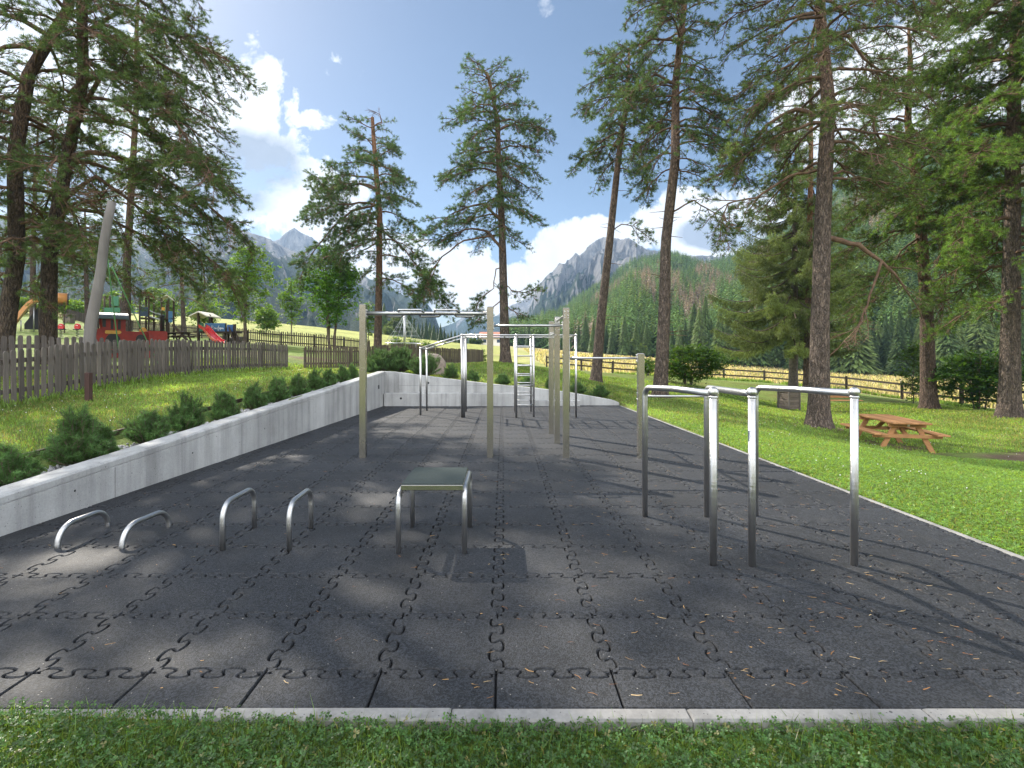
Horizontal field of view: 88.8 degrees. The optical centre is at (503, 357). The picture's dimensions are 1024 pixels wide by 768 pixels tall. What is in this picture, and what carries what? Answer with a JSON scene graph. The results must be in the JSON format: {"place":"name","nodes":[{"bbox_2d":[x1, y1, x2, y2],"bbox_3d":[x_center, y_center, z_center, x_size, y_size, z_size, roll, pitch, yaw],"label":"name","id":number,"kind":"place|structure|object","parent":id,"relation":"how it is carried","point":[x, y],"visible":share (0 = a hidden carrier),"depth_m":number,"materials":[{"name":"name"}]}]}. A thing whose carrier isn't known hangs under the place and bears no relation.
{"place":"outdoors","nodes":[
{"label":"outdoors","id":0,"kind":"place"},
{"bbox_2d":[0,356,358,451],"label":"lawn grass","id":1,"kind":"structure","parent":0,"point":[100,402],"depth_m":10.12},
{"bbox_2d":[0,219,460,342],"bbox_3d":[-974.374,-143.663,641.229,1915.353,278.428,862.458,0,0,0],"label":"mountain range","id":2,"kind":"structure","parent":0,"point":[280,255],"depth_m":493.90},
{"bbox_2d":[273,228,329,269],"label":"rock peak","id":3,"kind":"object","parent":2,"relation":"attached to","point":[294,239],"visible":0.05,"depth_m":1057.20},
{"bbox_2d":[439,296,533,343],"bbox_3d":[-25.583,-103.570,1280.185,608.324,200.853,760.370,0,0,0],"label":"range","id":4,"kind":"structure","parent":0,"point":[460,326],"depth_m":1374.28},
{"bbox_2d":[0,405,1023,712],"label":"rubber floor","id":5,"kind":"structure","parent":0,"point":[174,605],"depth_m":3.38,"materials":[{"name":"rubber"}]},
{"bbox_2d":[54,510,110,548],"bbox_3d":[-3.502,1.422,4.370,0.043,0.216,0.562,0,0,1],"label":"push up handle","id":6,"kind":"object","parent":5,"relation":"on","point":[69,523],"visible":0.95,"depth_m":4.28,"materials":[{"name":"metal"}]},
{"bbox_2d":[119,510,171,549],"bbox_3d":[-2.973,1.422,4.360,0.042,0.216,0.564,0,0,4],"label":"push up handle","id":7,"kind":"object","parent":5,"relation":"on","point":[130,526],"visible":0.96,"depth_m":4.27,"materials":[{"name":"metal"}]},
{"bbox_2d":[219,488,256,550],"bbox_3d":[-2.187,1.324,4.335,0.043,0.411,0.572,0,0,-1],"label":"push up handle","id":8,"kind":"object","parent":5,"relation":"on","point":[222,527],"visible":0.95,"depth_m":4.14,"materials":[{"name":"metal"}]},
{"bbox_2d":[286,488,313,553],"bbox_3d":[-1.675,1.324,4.323,0.043,0.411,0.558,0,0,-2],"label":"push up handle","id":9,"kind":"object","parent":5,"relation":"on","point":[300,495],"visible":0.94,"depth_m":4.15,"materials":[{"name":"metal"}]},
{"bbox_2d":[395,467,471,553],"bbox_3d":[-0.552,1.248,4.320,0.551,0.564,0.662,0,0,0],"label":"step bench","id":10,"kind":"object","parent":5,"relation":"on","point":[438,478],"visible":0.98,"depth_m":4.09,"materials":[{"name":"grey metal"}]},
{"bbox_2d":[419,334,576,417],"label":"monkey bars","id":11,"kind":"object","parent":5,"relation":"on","point":[463,338],"visible":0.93,"depth_m":13.13,"materials":[{"name":"metal"}]},
{"bbox_2d":[11,415,1023,698],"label":"needle litter","id":12,"kind":"object","parent":5,"relation":"on","point":[683,605],"visible":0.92,"depth_m":2.94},
{"bbox_2d":[359,304,718,458],"bbox_3d":[0.515,0.362,9.011,5.345,2.315,2.593,0,0,0],"label":"pull up station","id":13,"kind":"object","parent":5,"relation":"on","point":[554,375],"visible":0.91,"depth_m":7.81,"materials":[{"name":"grey metal"}]},
{"bbox_2d":[642,385,718,566],"bbox_3d":[1.450,0.872,4.356,0.112,1.316,1.241,0,0,-8],"label":"dip bar","id":14,"kind":"object","parent":5,"relation":"on","point":[711,393],"visible":0.98,"depth_m":3.78,"materials":[{"name":"metal"}]},
{"bbox_2d":[704,385,756,566],"bbox_3d":[1.857,0.872,4.342,0.074,1.316,1.234,0,0,7],"label":"dip bar","id":15,"kind":"object","parent":5,"relation":"on","point":[750,393],"visible":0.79,"depth_m":3.75,"materials":[{"name":"metal"}]},
{"bbox_2d":[755,385,859,566],"bbox_3d":[2.470,0.872,4.361,0.082,1.316,1.242,0,0,-7],"label":"dip bar","id":16,"kind":"object","parent":5,"relation":"on","point":[852,393],"visible":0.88,"depth_m":3.77,"materials":[{"name":"metal"}]},
{"bbox_2d":[0,312,1023,767],"bbox_3d":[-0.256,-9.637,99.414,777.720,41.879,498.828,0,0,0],"label":"ground","id":17,"kind":"structure","parent":0,"point":[296,354],"depth_m":9.20,"materials":[{"name":"plant"}]},
{"bbox_2d":[0,440,46,486],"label":"dwarf pine","id":18,"kind":"object","parent":17,"relation":"on","point":[16,465],"visible":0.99,"depth_m":5.01,"materials":[{"name":"green plant"}]},
{"bbox_2d":[17,293,68,332],"bbox_3d":[-33.336,-3.236,37.638,3.173,3.068,1.218,0,0,-40],"label":"tube slide","id":19,"kind":"object","parent":17,"relation":"on","point":[32,322],"visible":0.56,"depth_m":37.65,"materials":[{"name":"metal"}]},
{"bbox_2d":[0,129,97,317],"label":"pine tree","id":20,"kind":"object","parent":17,"relation":"on","point":[31,263],"visible":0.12,"depth_m":45.78,"materials":[{"name":"green plant"}]},
{"bbox_2d":[32,402,116,465],"bbox_3d":[-4.767,0.850,5.821,0.750,0.750,0.728,0,0,-27],"label":"dwarf pine","id":21,"kind":"object","parent":17,"relation":"on","point":[77,441],"visible":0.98,"depth_m":5.72,"materials":[{"name":"green plant"}]},
{"bbox_2d":[58,298,102,316],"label":"bush","id":22,"kind":"object","parent":17,"relation":"on","point":[76,304],"visible":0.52,"depth_m":61.26,"materials":[{"name":"green plant"}]},
{"bbox_2d":[33,205,140,328],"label":"pine tree","id":23,"kind":"object","parent":17,"relation":"on","point":[87,293],"visible":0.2,"depth_m":47.87,"materials":[{"name":"green plant"}]},
{"bbox_2d":[84,372,92,400],"bbox_3d":[-7.851,0.597,9.900,0.085,0.620,0.090,0,0,0],"label":"fence stub","id":24,"kind":"object","parent":17,"relation":"on","point":[88,386],"visible":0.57,"depth_m":9.86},
{"bbox_2d":[0,0,180,364],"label":"pine tree","id":25,"kind":"object","parent":17,"relation":"on","point":[11,290],"visible":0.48,"depth_m":16.92,"materials":[{"name":"green plant"}]},
{"bbox_2d":[0,335,190,375],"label":"picket fence","id":26,"kind":"object","parent":17,"relation":"on","point":[11,345],"visible":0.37,"depth_m":12.82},
{"bbox_2d":[83,200,115,372],"bbox_3d":[-9.298,-1.352,12.000,0.804,4.477,0.243,0,0,0],"label":"leaning pole","id":27,"kind":"object","parent":17,"relation":"on","point":[91,321],"visible":0.79,"depth_m":11.92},
{"bbox_2d":[97,296,133,328],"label":"climbing tower","id":28,"kind":"structure","parent":17,"relation":"on","point":[117,301],"depth_m":39.90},
{"bbox_2d":[96,312,166,357],"bbox_3d":[-16.170,-0.931,22.663,2.530,1.907,1.504,0,0,-42],"label":"play train","id":29,"kind":"object","parent":17,"relation":"on","point":[106,330],"visible":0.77,"depth_m":21.97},
{"bbox_2d":[0,0,267,364],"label":"pine tree","id":30,"kind":"object","parent":17,"relation":"on","point":[178,115],"visible":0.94,"depth_m":17.10,"materials":[{"name":"green plant"}]},
{"bbox_2d":[76,0,195,330],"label":"pine tree","id":31,"kind":"object","parent":17,"relation":"on","point":[134,151],"visible":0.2,"depth_m":30.79,"materials":[{"name":"green plant"}]},
{"bbox_2d":[0,339,287,402],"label":"picket fence","id":32,"kind":"object","parent":17,"relation":"on","point":[133,349],"visible":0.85,"depth_m":12.13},
{"bbox_2d":[114,408,176,443],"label":"dwarf pine","id":33,"kind":"object","parent":17,"relation":"on","point":[144,426],"visible":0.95,"depth_m":6.75,"materials":[{"name":"green plant"}]},
{"bbox_2d":[131,286,188,323],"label":"bush","id":34,"kind":"object","parent":17,"relation":"on","point":[160,290],"visible":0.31,"depth_m":57.82,"materials":[{"name":"green plant"}]},
{"bbox_2d":[139,291,187,340],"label":"climbing tower","id":35,"kind":"structure","parent":17,"relation":"on","point":[170,316],"depth_m":33.25,"materials":[{"name":"wood"}]},
{"bbox_2d":[141,222,220,324],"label":"pine tree","id":36,"kind":"object","parent":17,"relation":"on","point":[182,299],"visible":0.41,"depth_m":49.79,"materials":[{"name":"green plant"}]},
{"bbox_2d":[165,390,208,431],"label":"dwarf pine","id":37,"kind":"object","parent":17,"relation":"on","point":[186,416],"visible":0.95,"depth_m":7.60,"materials":[{"name":"green plant"}]},
{"bbox_2d":[38,382,339,474],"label":"gravel","id":38,"kind":"structure","parent":17,"relation":"on","point":[56,467],"depth_m":6.67,"materials":[{"name":"gravel"}]},
{"bbox_2d":[97,422,121,453],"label":"dwarf pine","id":39,"kind":"object","parent":38,"relation":"on","point":[107,432],"visible":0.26,"depth_m":6.18,"materials":[{"name":"green plant"}]},
{"bbox_2d":[204,387,242,420],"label":"dwarf pine","id":40,"kind":"object","parent":38,"relation":"on","point":[224,405],"visible":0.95,"depth_m":8.55,"materials":[{"name":"green plant"}]},
{"bbox_2d":[264,375,293,402],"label":"dwarf pine","id":41,"kind":"object","parent":38,"relation":"on","point":[278,388],"visible":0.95,"depth_m":10.41,"materials":[{"name":"green plant"}]},
{"bbox_2d":[286,373,310,395],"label":"dwarf pine","id":42,"kind":"object","parent":38,"relation":"on","point":[298,384],"visible":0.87,"depth_m":11.37,"materials":[{"name":"green plant"}]},
{"bbox_2d":[322,367,336,386],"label":"dwarf pine","id":43,"kind":"object","parent":38,"relation":"on","point":[329,376],"visible":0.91,"depth_m":13.15,"materials":[{"name":"green plant"}]},
{"bbox_2d":[0,371,384,536],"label":"retaining wall","id":44,"kind":"structure","parent":17,"relation":"on","point":[35,500],"depth_m":6.55,"materials":[{"name":"concrete"}]},
{"bbox_2d":[179,292,229,324],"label":"bush","id":45,"kind":"object","parent":17,"relation":"on","point":[194,310],"visible":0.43,"depth_m":59.69,"materials":[{"name":"green plant"}]},
{"bbox_2d":[189,311,241,343],"bbox_3d":[-19.031,-1.966,35.538,5.629,2.344,2.974,0,0,37],"label":"playhouse","id":46,"kind":"object","parent":17,"relation":"on","point":[211,329],"visible":0.91,"depth_m":35.81,"materials":[{"name":"white paint"}]},
{"bbox_2d":[67,309,369,349],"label":"picket fence","id":47,"kind":"object","parent":17,"relation":"on","point":[79,316],"visible":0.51,"depth_m":41.76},
{"bbox_2d":[209,241,282,341],"bbox_3d":[-18.180,-4.530,36.904,4.958,7.539,5.137,0,0,0],"label":"ash tree","id":48,"kind":"object","parent":17,"relation":"on","point":[253,276],"visible":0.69,"depth_m":36.80,"materials":[{"name":"green plant"}]},
{"bbox_2d":[241,379,269,409],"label":"dwarf pine","id":49,"kind":"object","parent":17,"relation":"on","point":[254,396],"visible":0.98,"depth_m":9.51,"materials":[{"name":"green plant"}]},
{"bbox_2d":[248,302,283,332],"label":"bush","id":50,"kind":"object","parent":17,"relation":"on","point":[267,321],"visible":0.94,"depth_m":61.55,"materials":[{"name":"green plant"}]},
{"bbox_2d":[275,276,307,344],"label":"young tree","id":51,"kind":"object","parent":17,"relation":"on","point":[293,307],"visible":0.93,"depth_m":43.80,"materials":[{"name":"green plant"}]},
{"bbox_2d":[306,367,325,390],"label":"dwarf pine","id":52,"kind":"object","parent":17,"relation":"on","point":[315,380],"visible":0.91,"depth_m":12.27,"materials":[{"name":"green plant"}]},
{"bbox_2d":[289,241,363,347],"bbox_3d":[-10.845,-3.872,32.911,4.452,7.006,4.359,0,0,-39],"label":"maple tree","id":53,"kind":"object","parent":17,"relation":"on","point":[324,290],"visible":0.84,"depth_m":32.65,"materials":[{"name":"green plant"}]},
{"bbox_2d":[334,363,352,382],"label":"dwarf pine","id":54,"kind":"object","parent":17,"relation":"on","point":[342,374],"visible":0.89,"depth_m":14.11,"materials":[{"name":"green plant"}]},
{"bbox_2d":[288,107,463,345],"bbox_3d":[-7.631,-7.755,31.888,10.606,15.286,8.015,0,0,0],"label":"pine tree","id":55,"kind":"object","parent":17,"relation":"on","point":[326,192],"visible":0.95,"depth_m":31.40,"materials":[{"name":"green plant"}]},
{"bbox_2d":[367,346,401,370],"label":"dwarf pine","id":56,"kind":"object","parent":17,"relation":"on","point":[381,357],"visible":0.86,"depth_m":17.10,"materials":[{"name":"green plant"}]},
{"bbox_2d":[304,343,482,367],"bbox_3d":[-4.830,-0.064,31.509,0.997,1.458,18.238,0,0,24],"label":"picket fence","id":57,"kind":"object","parent":17,"relation":"on","point":[474,355],"visible":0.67,"depth_m":25.36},
{"bbox_2d":[385,318,410,334],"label":"round tree","id":58,"kind":"object","parent":17,"relation":"on","point":[394,322],"visible":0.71,"depth_m":119.10,"materials":[{"name":"green plant"}]},
{"bbox_2d":[384,345,415,371],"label":"dwarf pine","id":59,"kind":"object","parent":17,"relation":"on","point":[397,354],"visible":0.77,"depth_m":17.41,"materials":[{"name":"green plant"}]},
{"bbox_2d":[385,315,423,344],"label":"rope pyramid","id":60,"kind":"object","parent":17,"relation":"on","point":[404,335],"visible":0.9,"depth_m":43.94,"materials":[{"name":"metal"}]},
{"bbox_2d":[405,352,441,375],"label":"dwarf pine","id":61,"kind":"object","parent":17,"relation":"on","point":[433,361],"visible":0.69,"depth_m":16.79,"materials":[{"name":"green plant"}]},
{"bbox_2d":[441,362,459,378],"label":"dwarf pine","id":62,"kind":"object","parent":17,"relation":"on","point":[451,371],"visible":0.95,"depth_m":17.20,"materials":[{"name":"green plant"}]},
{"bbox_2d":[403,51,557,363],"bbox_3d":[-1.131,-6.635,24.088,7.003,13.993,5.648,0,0,-13],"label":"pine tree","id":63,"kind":"object","parent":17,"relation":"on","point":[467,167],"visible":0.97,"depth_m":23.61,"materials":[{"name":"green plant"}]},
{"bbox_2d":[0,359,981,408],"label":"long grass","id":64,"kind":"structure","parent":17,"relation":"on","point":[174,375],"depth_m":15.04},
{"bbox_2d":[367,361,633,401],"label":"lawn grass","id":65,"kind":"structure","parent":17,"relation":"on","point":[580,378],"depth_m":20.16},
{"bbox_2d":[384,371,618,405],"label":"retaining wall","id":66,"kind":"structure","parent":17,"relation":"on","point":[401,388],"depth_m":16.35,"materials":[{"name":"concrete"}]},
{"bbox_2d":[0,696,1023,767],"bbox_3d":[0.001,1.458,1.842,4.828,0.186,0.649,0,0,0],"label":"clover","id":67,"kind":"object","parent":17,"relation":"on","point":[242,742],"visible":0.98,"depth_m":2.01,"materials":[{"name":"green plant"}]},
{"bbox_2d":[0,406,1023,731],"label":"kerb","id":68,"kind":"structure","parent":17,"relation":"on","point":[688,718],"depth_m":2.18,"materials":[{"name":"concrete"}]},
{"bbox_2d":[0,695,1023,767],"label":"front grass","id":69,"kind":"structure","parent":17,"relation":"on","point":[896,762],"depth_m":2.02,"materials":[{"name":"plant"}]},
{"bbox_2d":[578,316,590,351],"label":"spruce tree","id":70,"kind":"object","parent":17,"relation":"on","point":[585,338],"visible":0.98,"depth_m":128.21,"materials":[{"name":"green plant"}]},
{"bbox_2d":[607,323,617,354],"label":"spruce tree","id":71,"kind":"object","parent":17,"relation":"on","point":[612,348],"visible":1,"depth_m":120.83,"materials":[{"name":"green plant"}]},
{"bbox_2d":[565,29,671,382],"bbox_3d":[5.025,-6.185,22.766,4.650,14.818,4.923,0,0,0],"label":"pine tree","id":72,"kind":"object","parent":17,"relation":"on","point":[619,144],"visible":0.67,"depth_m":22.77,"materials":[{"name":"green plant"}]},
{"bbox_2d":[617,315,631,355],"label":"spruce tree","id":73,"kind":"object","parent":17,"relation":"on","point":[624,344],"visible":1,"depth_m":114.48,"materials":[{"name":"green plant"}]},
{"bbox_2d":[641,321,654,356],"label":"spruce tree","id":74,"kind":"object","parent":17,"relation":"on","point":[647,340],"visible":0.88,"depth_m":117.22,"materials":[{"name":"green plant"}]},
{"bbox_2d":[601,0,763,397],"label":"pine tree","id":75,"kind":"object","parent":17,"relation":"on","point":[661,11],"visible":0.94,"depth_m":18.79,"materials":[{"name":"green plant"}]},
{"bbox_2d":[636,342,739,384],"bbox_3d":[9.586,0.338,26.532,4.421,2.290,3.592,0,0,-27],"label":"bush","id":76,"kind":"object","parent":17,"relation":"on","point":[701,357],"visible":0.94,"depth_m":26.00,"materials":[{"name":"green plant"}]},
{"bbox_2d":[687,303,697,346],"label":"spruce tree","id":77,"kind":"object","parent":17,"relation":"on","point":[692,317],"visible":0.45,"depth_m":113.00,"materials":[{"name":"green plant"}]},
{"bbox_2d":[691,308,710,360],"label":"spruce tree","id":78,"kind":"object","parent":17,"relation":"on","point":[698,336],"visible":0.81,"depth_m":104.16,"materials":[{"name":"green plant"}]},
{"bbox_2d":[701,295,713,345],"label":"spruce tree","id":79,"kind":"object","parent":17,"relation":"on","point":[705,312],"visible":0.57,"depth_m":111.53,"materials":[{"name":"green plant"}]},
{"bbox_2d":[710,308,732,362],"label":"spruce tree","id":80,"kind":"object","parent":17,"relation":"on","point":[719,326],"visible":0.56,"depth_m":100.40,"materials":[{"name":"green plant"}]},
{"bbox_2d":[753,303,775,366],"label":"spruce tree","id":81,"kind":"object","parent":17,"relation":"on","point":[764,360],"visible":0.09,"depth_m":99.25,"materials":[{"name":"green plant"}]},
{"bbox_2d":[523,348,1023,407],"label":"hay grass","id":82,"kind":"structure","parent":17,"relation":"on","point":[879,377],"depth_m":65.20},
{"bbox_2d":[767,321,784,368],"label":"spruce tree","id":83,"kind":"object","parent":17,"relation":"on","point":[776,356],"visible":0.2,"depth_m":99.22,"materials":[{"name":"green plant"}]},
{"bbox_2d":[546,356,1023,404],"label":"rail fence","id":84,"kind":"object","parent":17,"relation":"on","point":[901,392],"visible":0.45,"depth_m":39.95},
{"bbox_2d":[707,114,869,385],"bbox_3d":[17.339,-6.596,32.130,8.860,17.144,9.399,0,0,0],"label":"spruce tree","id":85,"kind":"object","parent":17,"relation":"on","point":[792,324],"visible":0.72,"depth_m":31.01,"materials":[{"name":"green plant"}]},
{"bbox_2d":[777,391,800,409],"bbox_3d":[12.761,1.921,23.400,0.690,0.845,0.630,0,0,-20],"label":"litter bin","id":86,"kind":"object","parent":17,"relation":"on","point":[788,400],"visible":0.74,"depth_m":23.20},
{"bbox_2d":[743,20,867,386],"bbox_3d":[17.583,-8.775,30.803,6.302,21.738,6.096,0,0,0],"label":"pine tree","id":87,"kind":"object","parent":17,"relation":"on","point":[811,192],"visible":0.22,"depth_m":30.85,"materials":[{"name":"green plant"}]},
{"bbox_2d":[684,0,968,429],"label":"pine tree","id":88,"kind":"object","parent":17,"relation":"on","point":[818,411],"visible":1,"depth_m":15.74,"materials":[{"name":"green plant"}]},
{"bbox_2d":[830,315,854,373],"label":"spruce tree","id":89,"kind":"object","parent":17,"relation":"on","point":[834,365],"visible":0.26,"depth_m":92.34,"materials":[{"name":"green plant"}]},
{"bbox_2d":[668,421,1023,556],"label":"clover","id":90,"kind":"object","parent":17,"relation":"on","point":[909,509],"visible":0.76,"depth_m":6.92,"materials":[{"name":"green plant"}]},
{"bbox_2d":[836,301,885,374],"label":"spruce tree","id":91,"kind":"object","parent":17,"relation":"on","point":[861,359],"visible":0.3,"depth_m":90.51,"materials":[{"name":"green plant"}]},
{"bbox_2d":[878,313,893,373],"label":"spruce tree","id":92,"kind":"object","parent":17,"relation":"on","point":[885,347],"visible":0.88,"depth_m":96.32,"materials":[{"name":"green plant"}]},
{"bbox_2d":[840,414,950,452],"bbox_3d":[9.830,1.930,13.280,1.555,0.773,2.020,0,0,12],"label":"picnic table","id":93,"kind":"object","parent":17,"relation":"on","point":[901,424],"visible":0.93,"depth_m":12.63,"materials":[{"name":"brown wood"}]},
{"bbox_2d":[883,309,912,375],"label":"spruce tree","id":94,"kind":"object","parent":17,"relation":"on","point":[899,341],"visible":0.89,"depth_m":91.11,"materials":[{"name":"green plant"}]},
{"bbox_2d":[903,303,915,346],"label":"spruce tree","id":95,"kind":"object","parent":17,"relation":"on","point":[909,323],"visible":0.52,"depth_m":97.60,"materials":[{"name":"green plant"}]},
{"bbox_2d":[888,341,937,402],"bbox_3d":[21.095,0.792,26.993,1.942,3.402,1.913,0,0,0],"label":"bush","id":96,"kind":"object","parent":17,"relation":"on","point":[913,365],"visible":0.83,"depth_m":26.96,"materials":[{"name":"green plant"}]},
{"bbox_2d":[830,18,1023,409],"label":"pine tree","id":97,"kind":"object","parent":17,"relation":"on","point":[928,396],"visible":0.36,"depth_m":22.91,"materials":[{"name":"green plant"}]},
{"bbox_2d":[868,0,1023,417],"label":"pine tree","id":98,"kind":"object","parent":17,"relation":"on","point":[1009,231],"visible":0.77,"depth_m":18.91,"materials":[{"name":"green plant"}]},
{"bbox_2d":[935,306,961,377],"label":"spruce tree","id":99,"kind":"object","parent":17,"relation":"on","point":[952,342],"visible":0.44,"depth_m":88.51,"materials":[{"name":"green plant"}]},
{"bbox_2d":[950,325,971,376],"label":"spruce tree","id":100,"kind":"object","parent":17,"relation":"on","point":[962,338],"visible":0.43,"depth_m":90.94,"materials":[{"name":"green plant"}]},
{"bbox_2d":[902,0,1023,186],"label":"pine tree","id":101,"kind":"object","parent":17,"relation":"on","point":[990,86],"visible":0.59,"depth_m":18.27,"materials":[{"name":"green plant"}]},
{"bbox_2d":[924,348,1023,409],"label":"bush","id":102,"kind":"object","parent":17,"relation":"on","point":[985,382],"visible":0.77,"depth_m":22.36,"materials":[{"name":"green plant"}]},
{"bbox_2d":[964,301,995,373],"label":"spruce tree","id":103,"kind":"object","parent":17,"relation":"on","point":[982,339],"visible":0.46,"depth_m":90.80,"materials":[{"name":"green plant"}]},
{"bbox_2d":[0,0,1023,326],"label":"sky","id":104,"kind":"structure","parent":0,"point":[317,60],"materials":[{"name":"blue"}]},
{"bbox_2d":[73,514,982,708],"bbox_3d":[-0.249,1.522,9.330,8.314,0.001,14.280,0,0,0],"label":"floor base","id":105,"kind":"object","parent":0,"point":[495,702],"depth_m":2.64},
{"bbox_2d":[524,237,725,318],"bbox_3d":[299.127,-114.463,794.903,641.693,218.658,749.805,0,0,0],"label":"rock massif","id":106,"kind":"structure","parent":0,"point":[568,280],"depth_m":793.41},
{"bbox_2d":[535,119,1023,375],"bbox_3d":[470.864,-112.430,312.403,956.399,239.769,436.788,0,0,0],"label":"wooded hill","id":107,"kind":"structure","parent":0,"point":[630,267],"depth_m":237.41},
{"bbox_2d":[509,110,1023,373],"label":"forest","id":108,"kind":"object","parent":107,"relation":"on","point":[687,294],"visible":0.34,"depth_m":164.01,"materials":[{"name":"plant"}]},
{"bbox_2d":[578,373,1023,553],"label":"lawn grass","id":109,"kind":"structure","parent":0,"point":[740,403],"depth_m":13.95,"materials":[{"name":"plant"}]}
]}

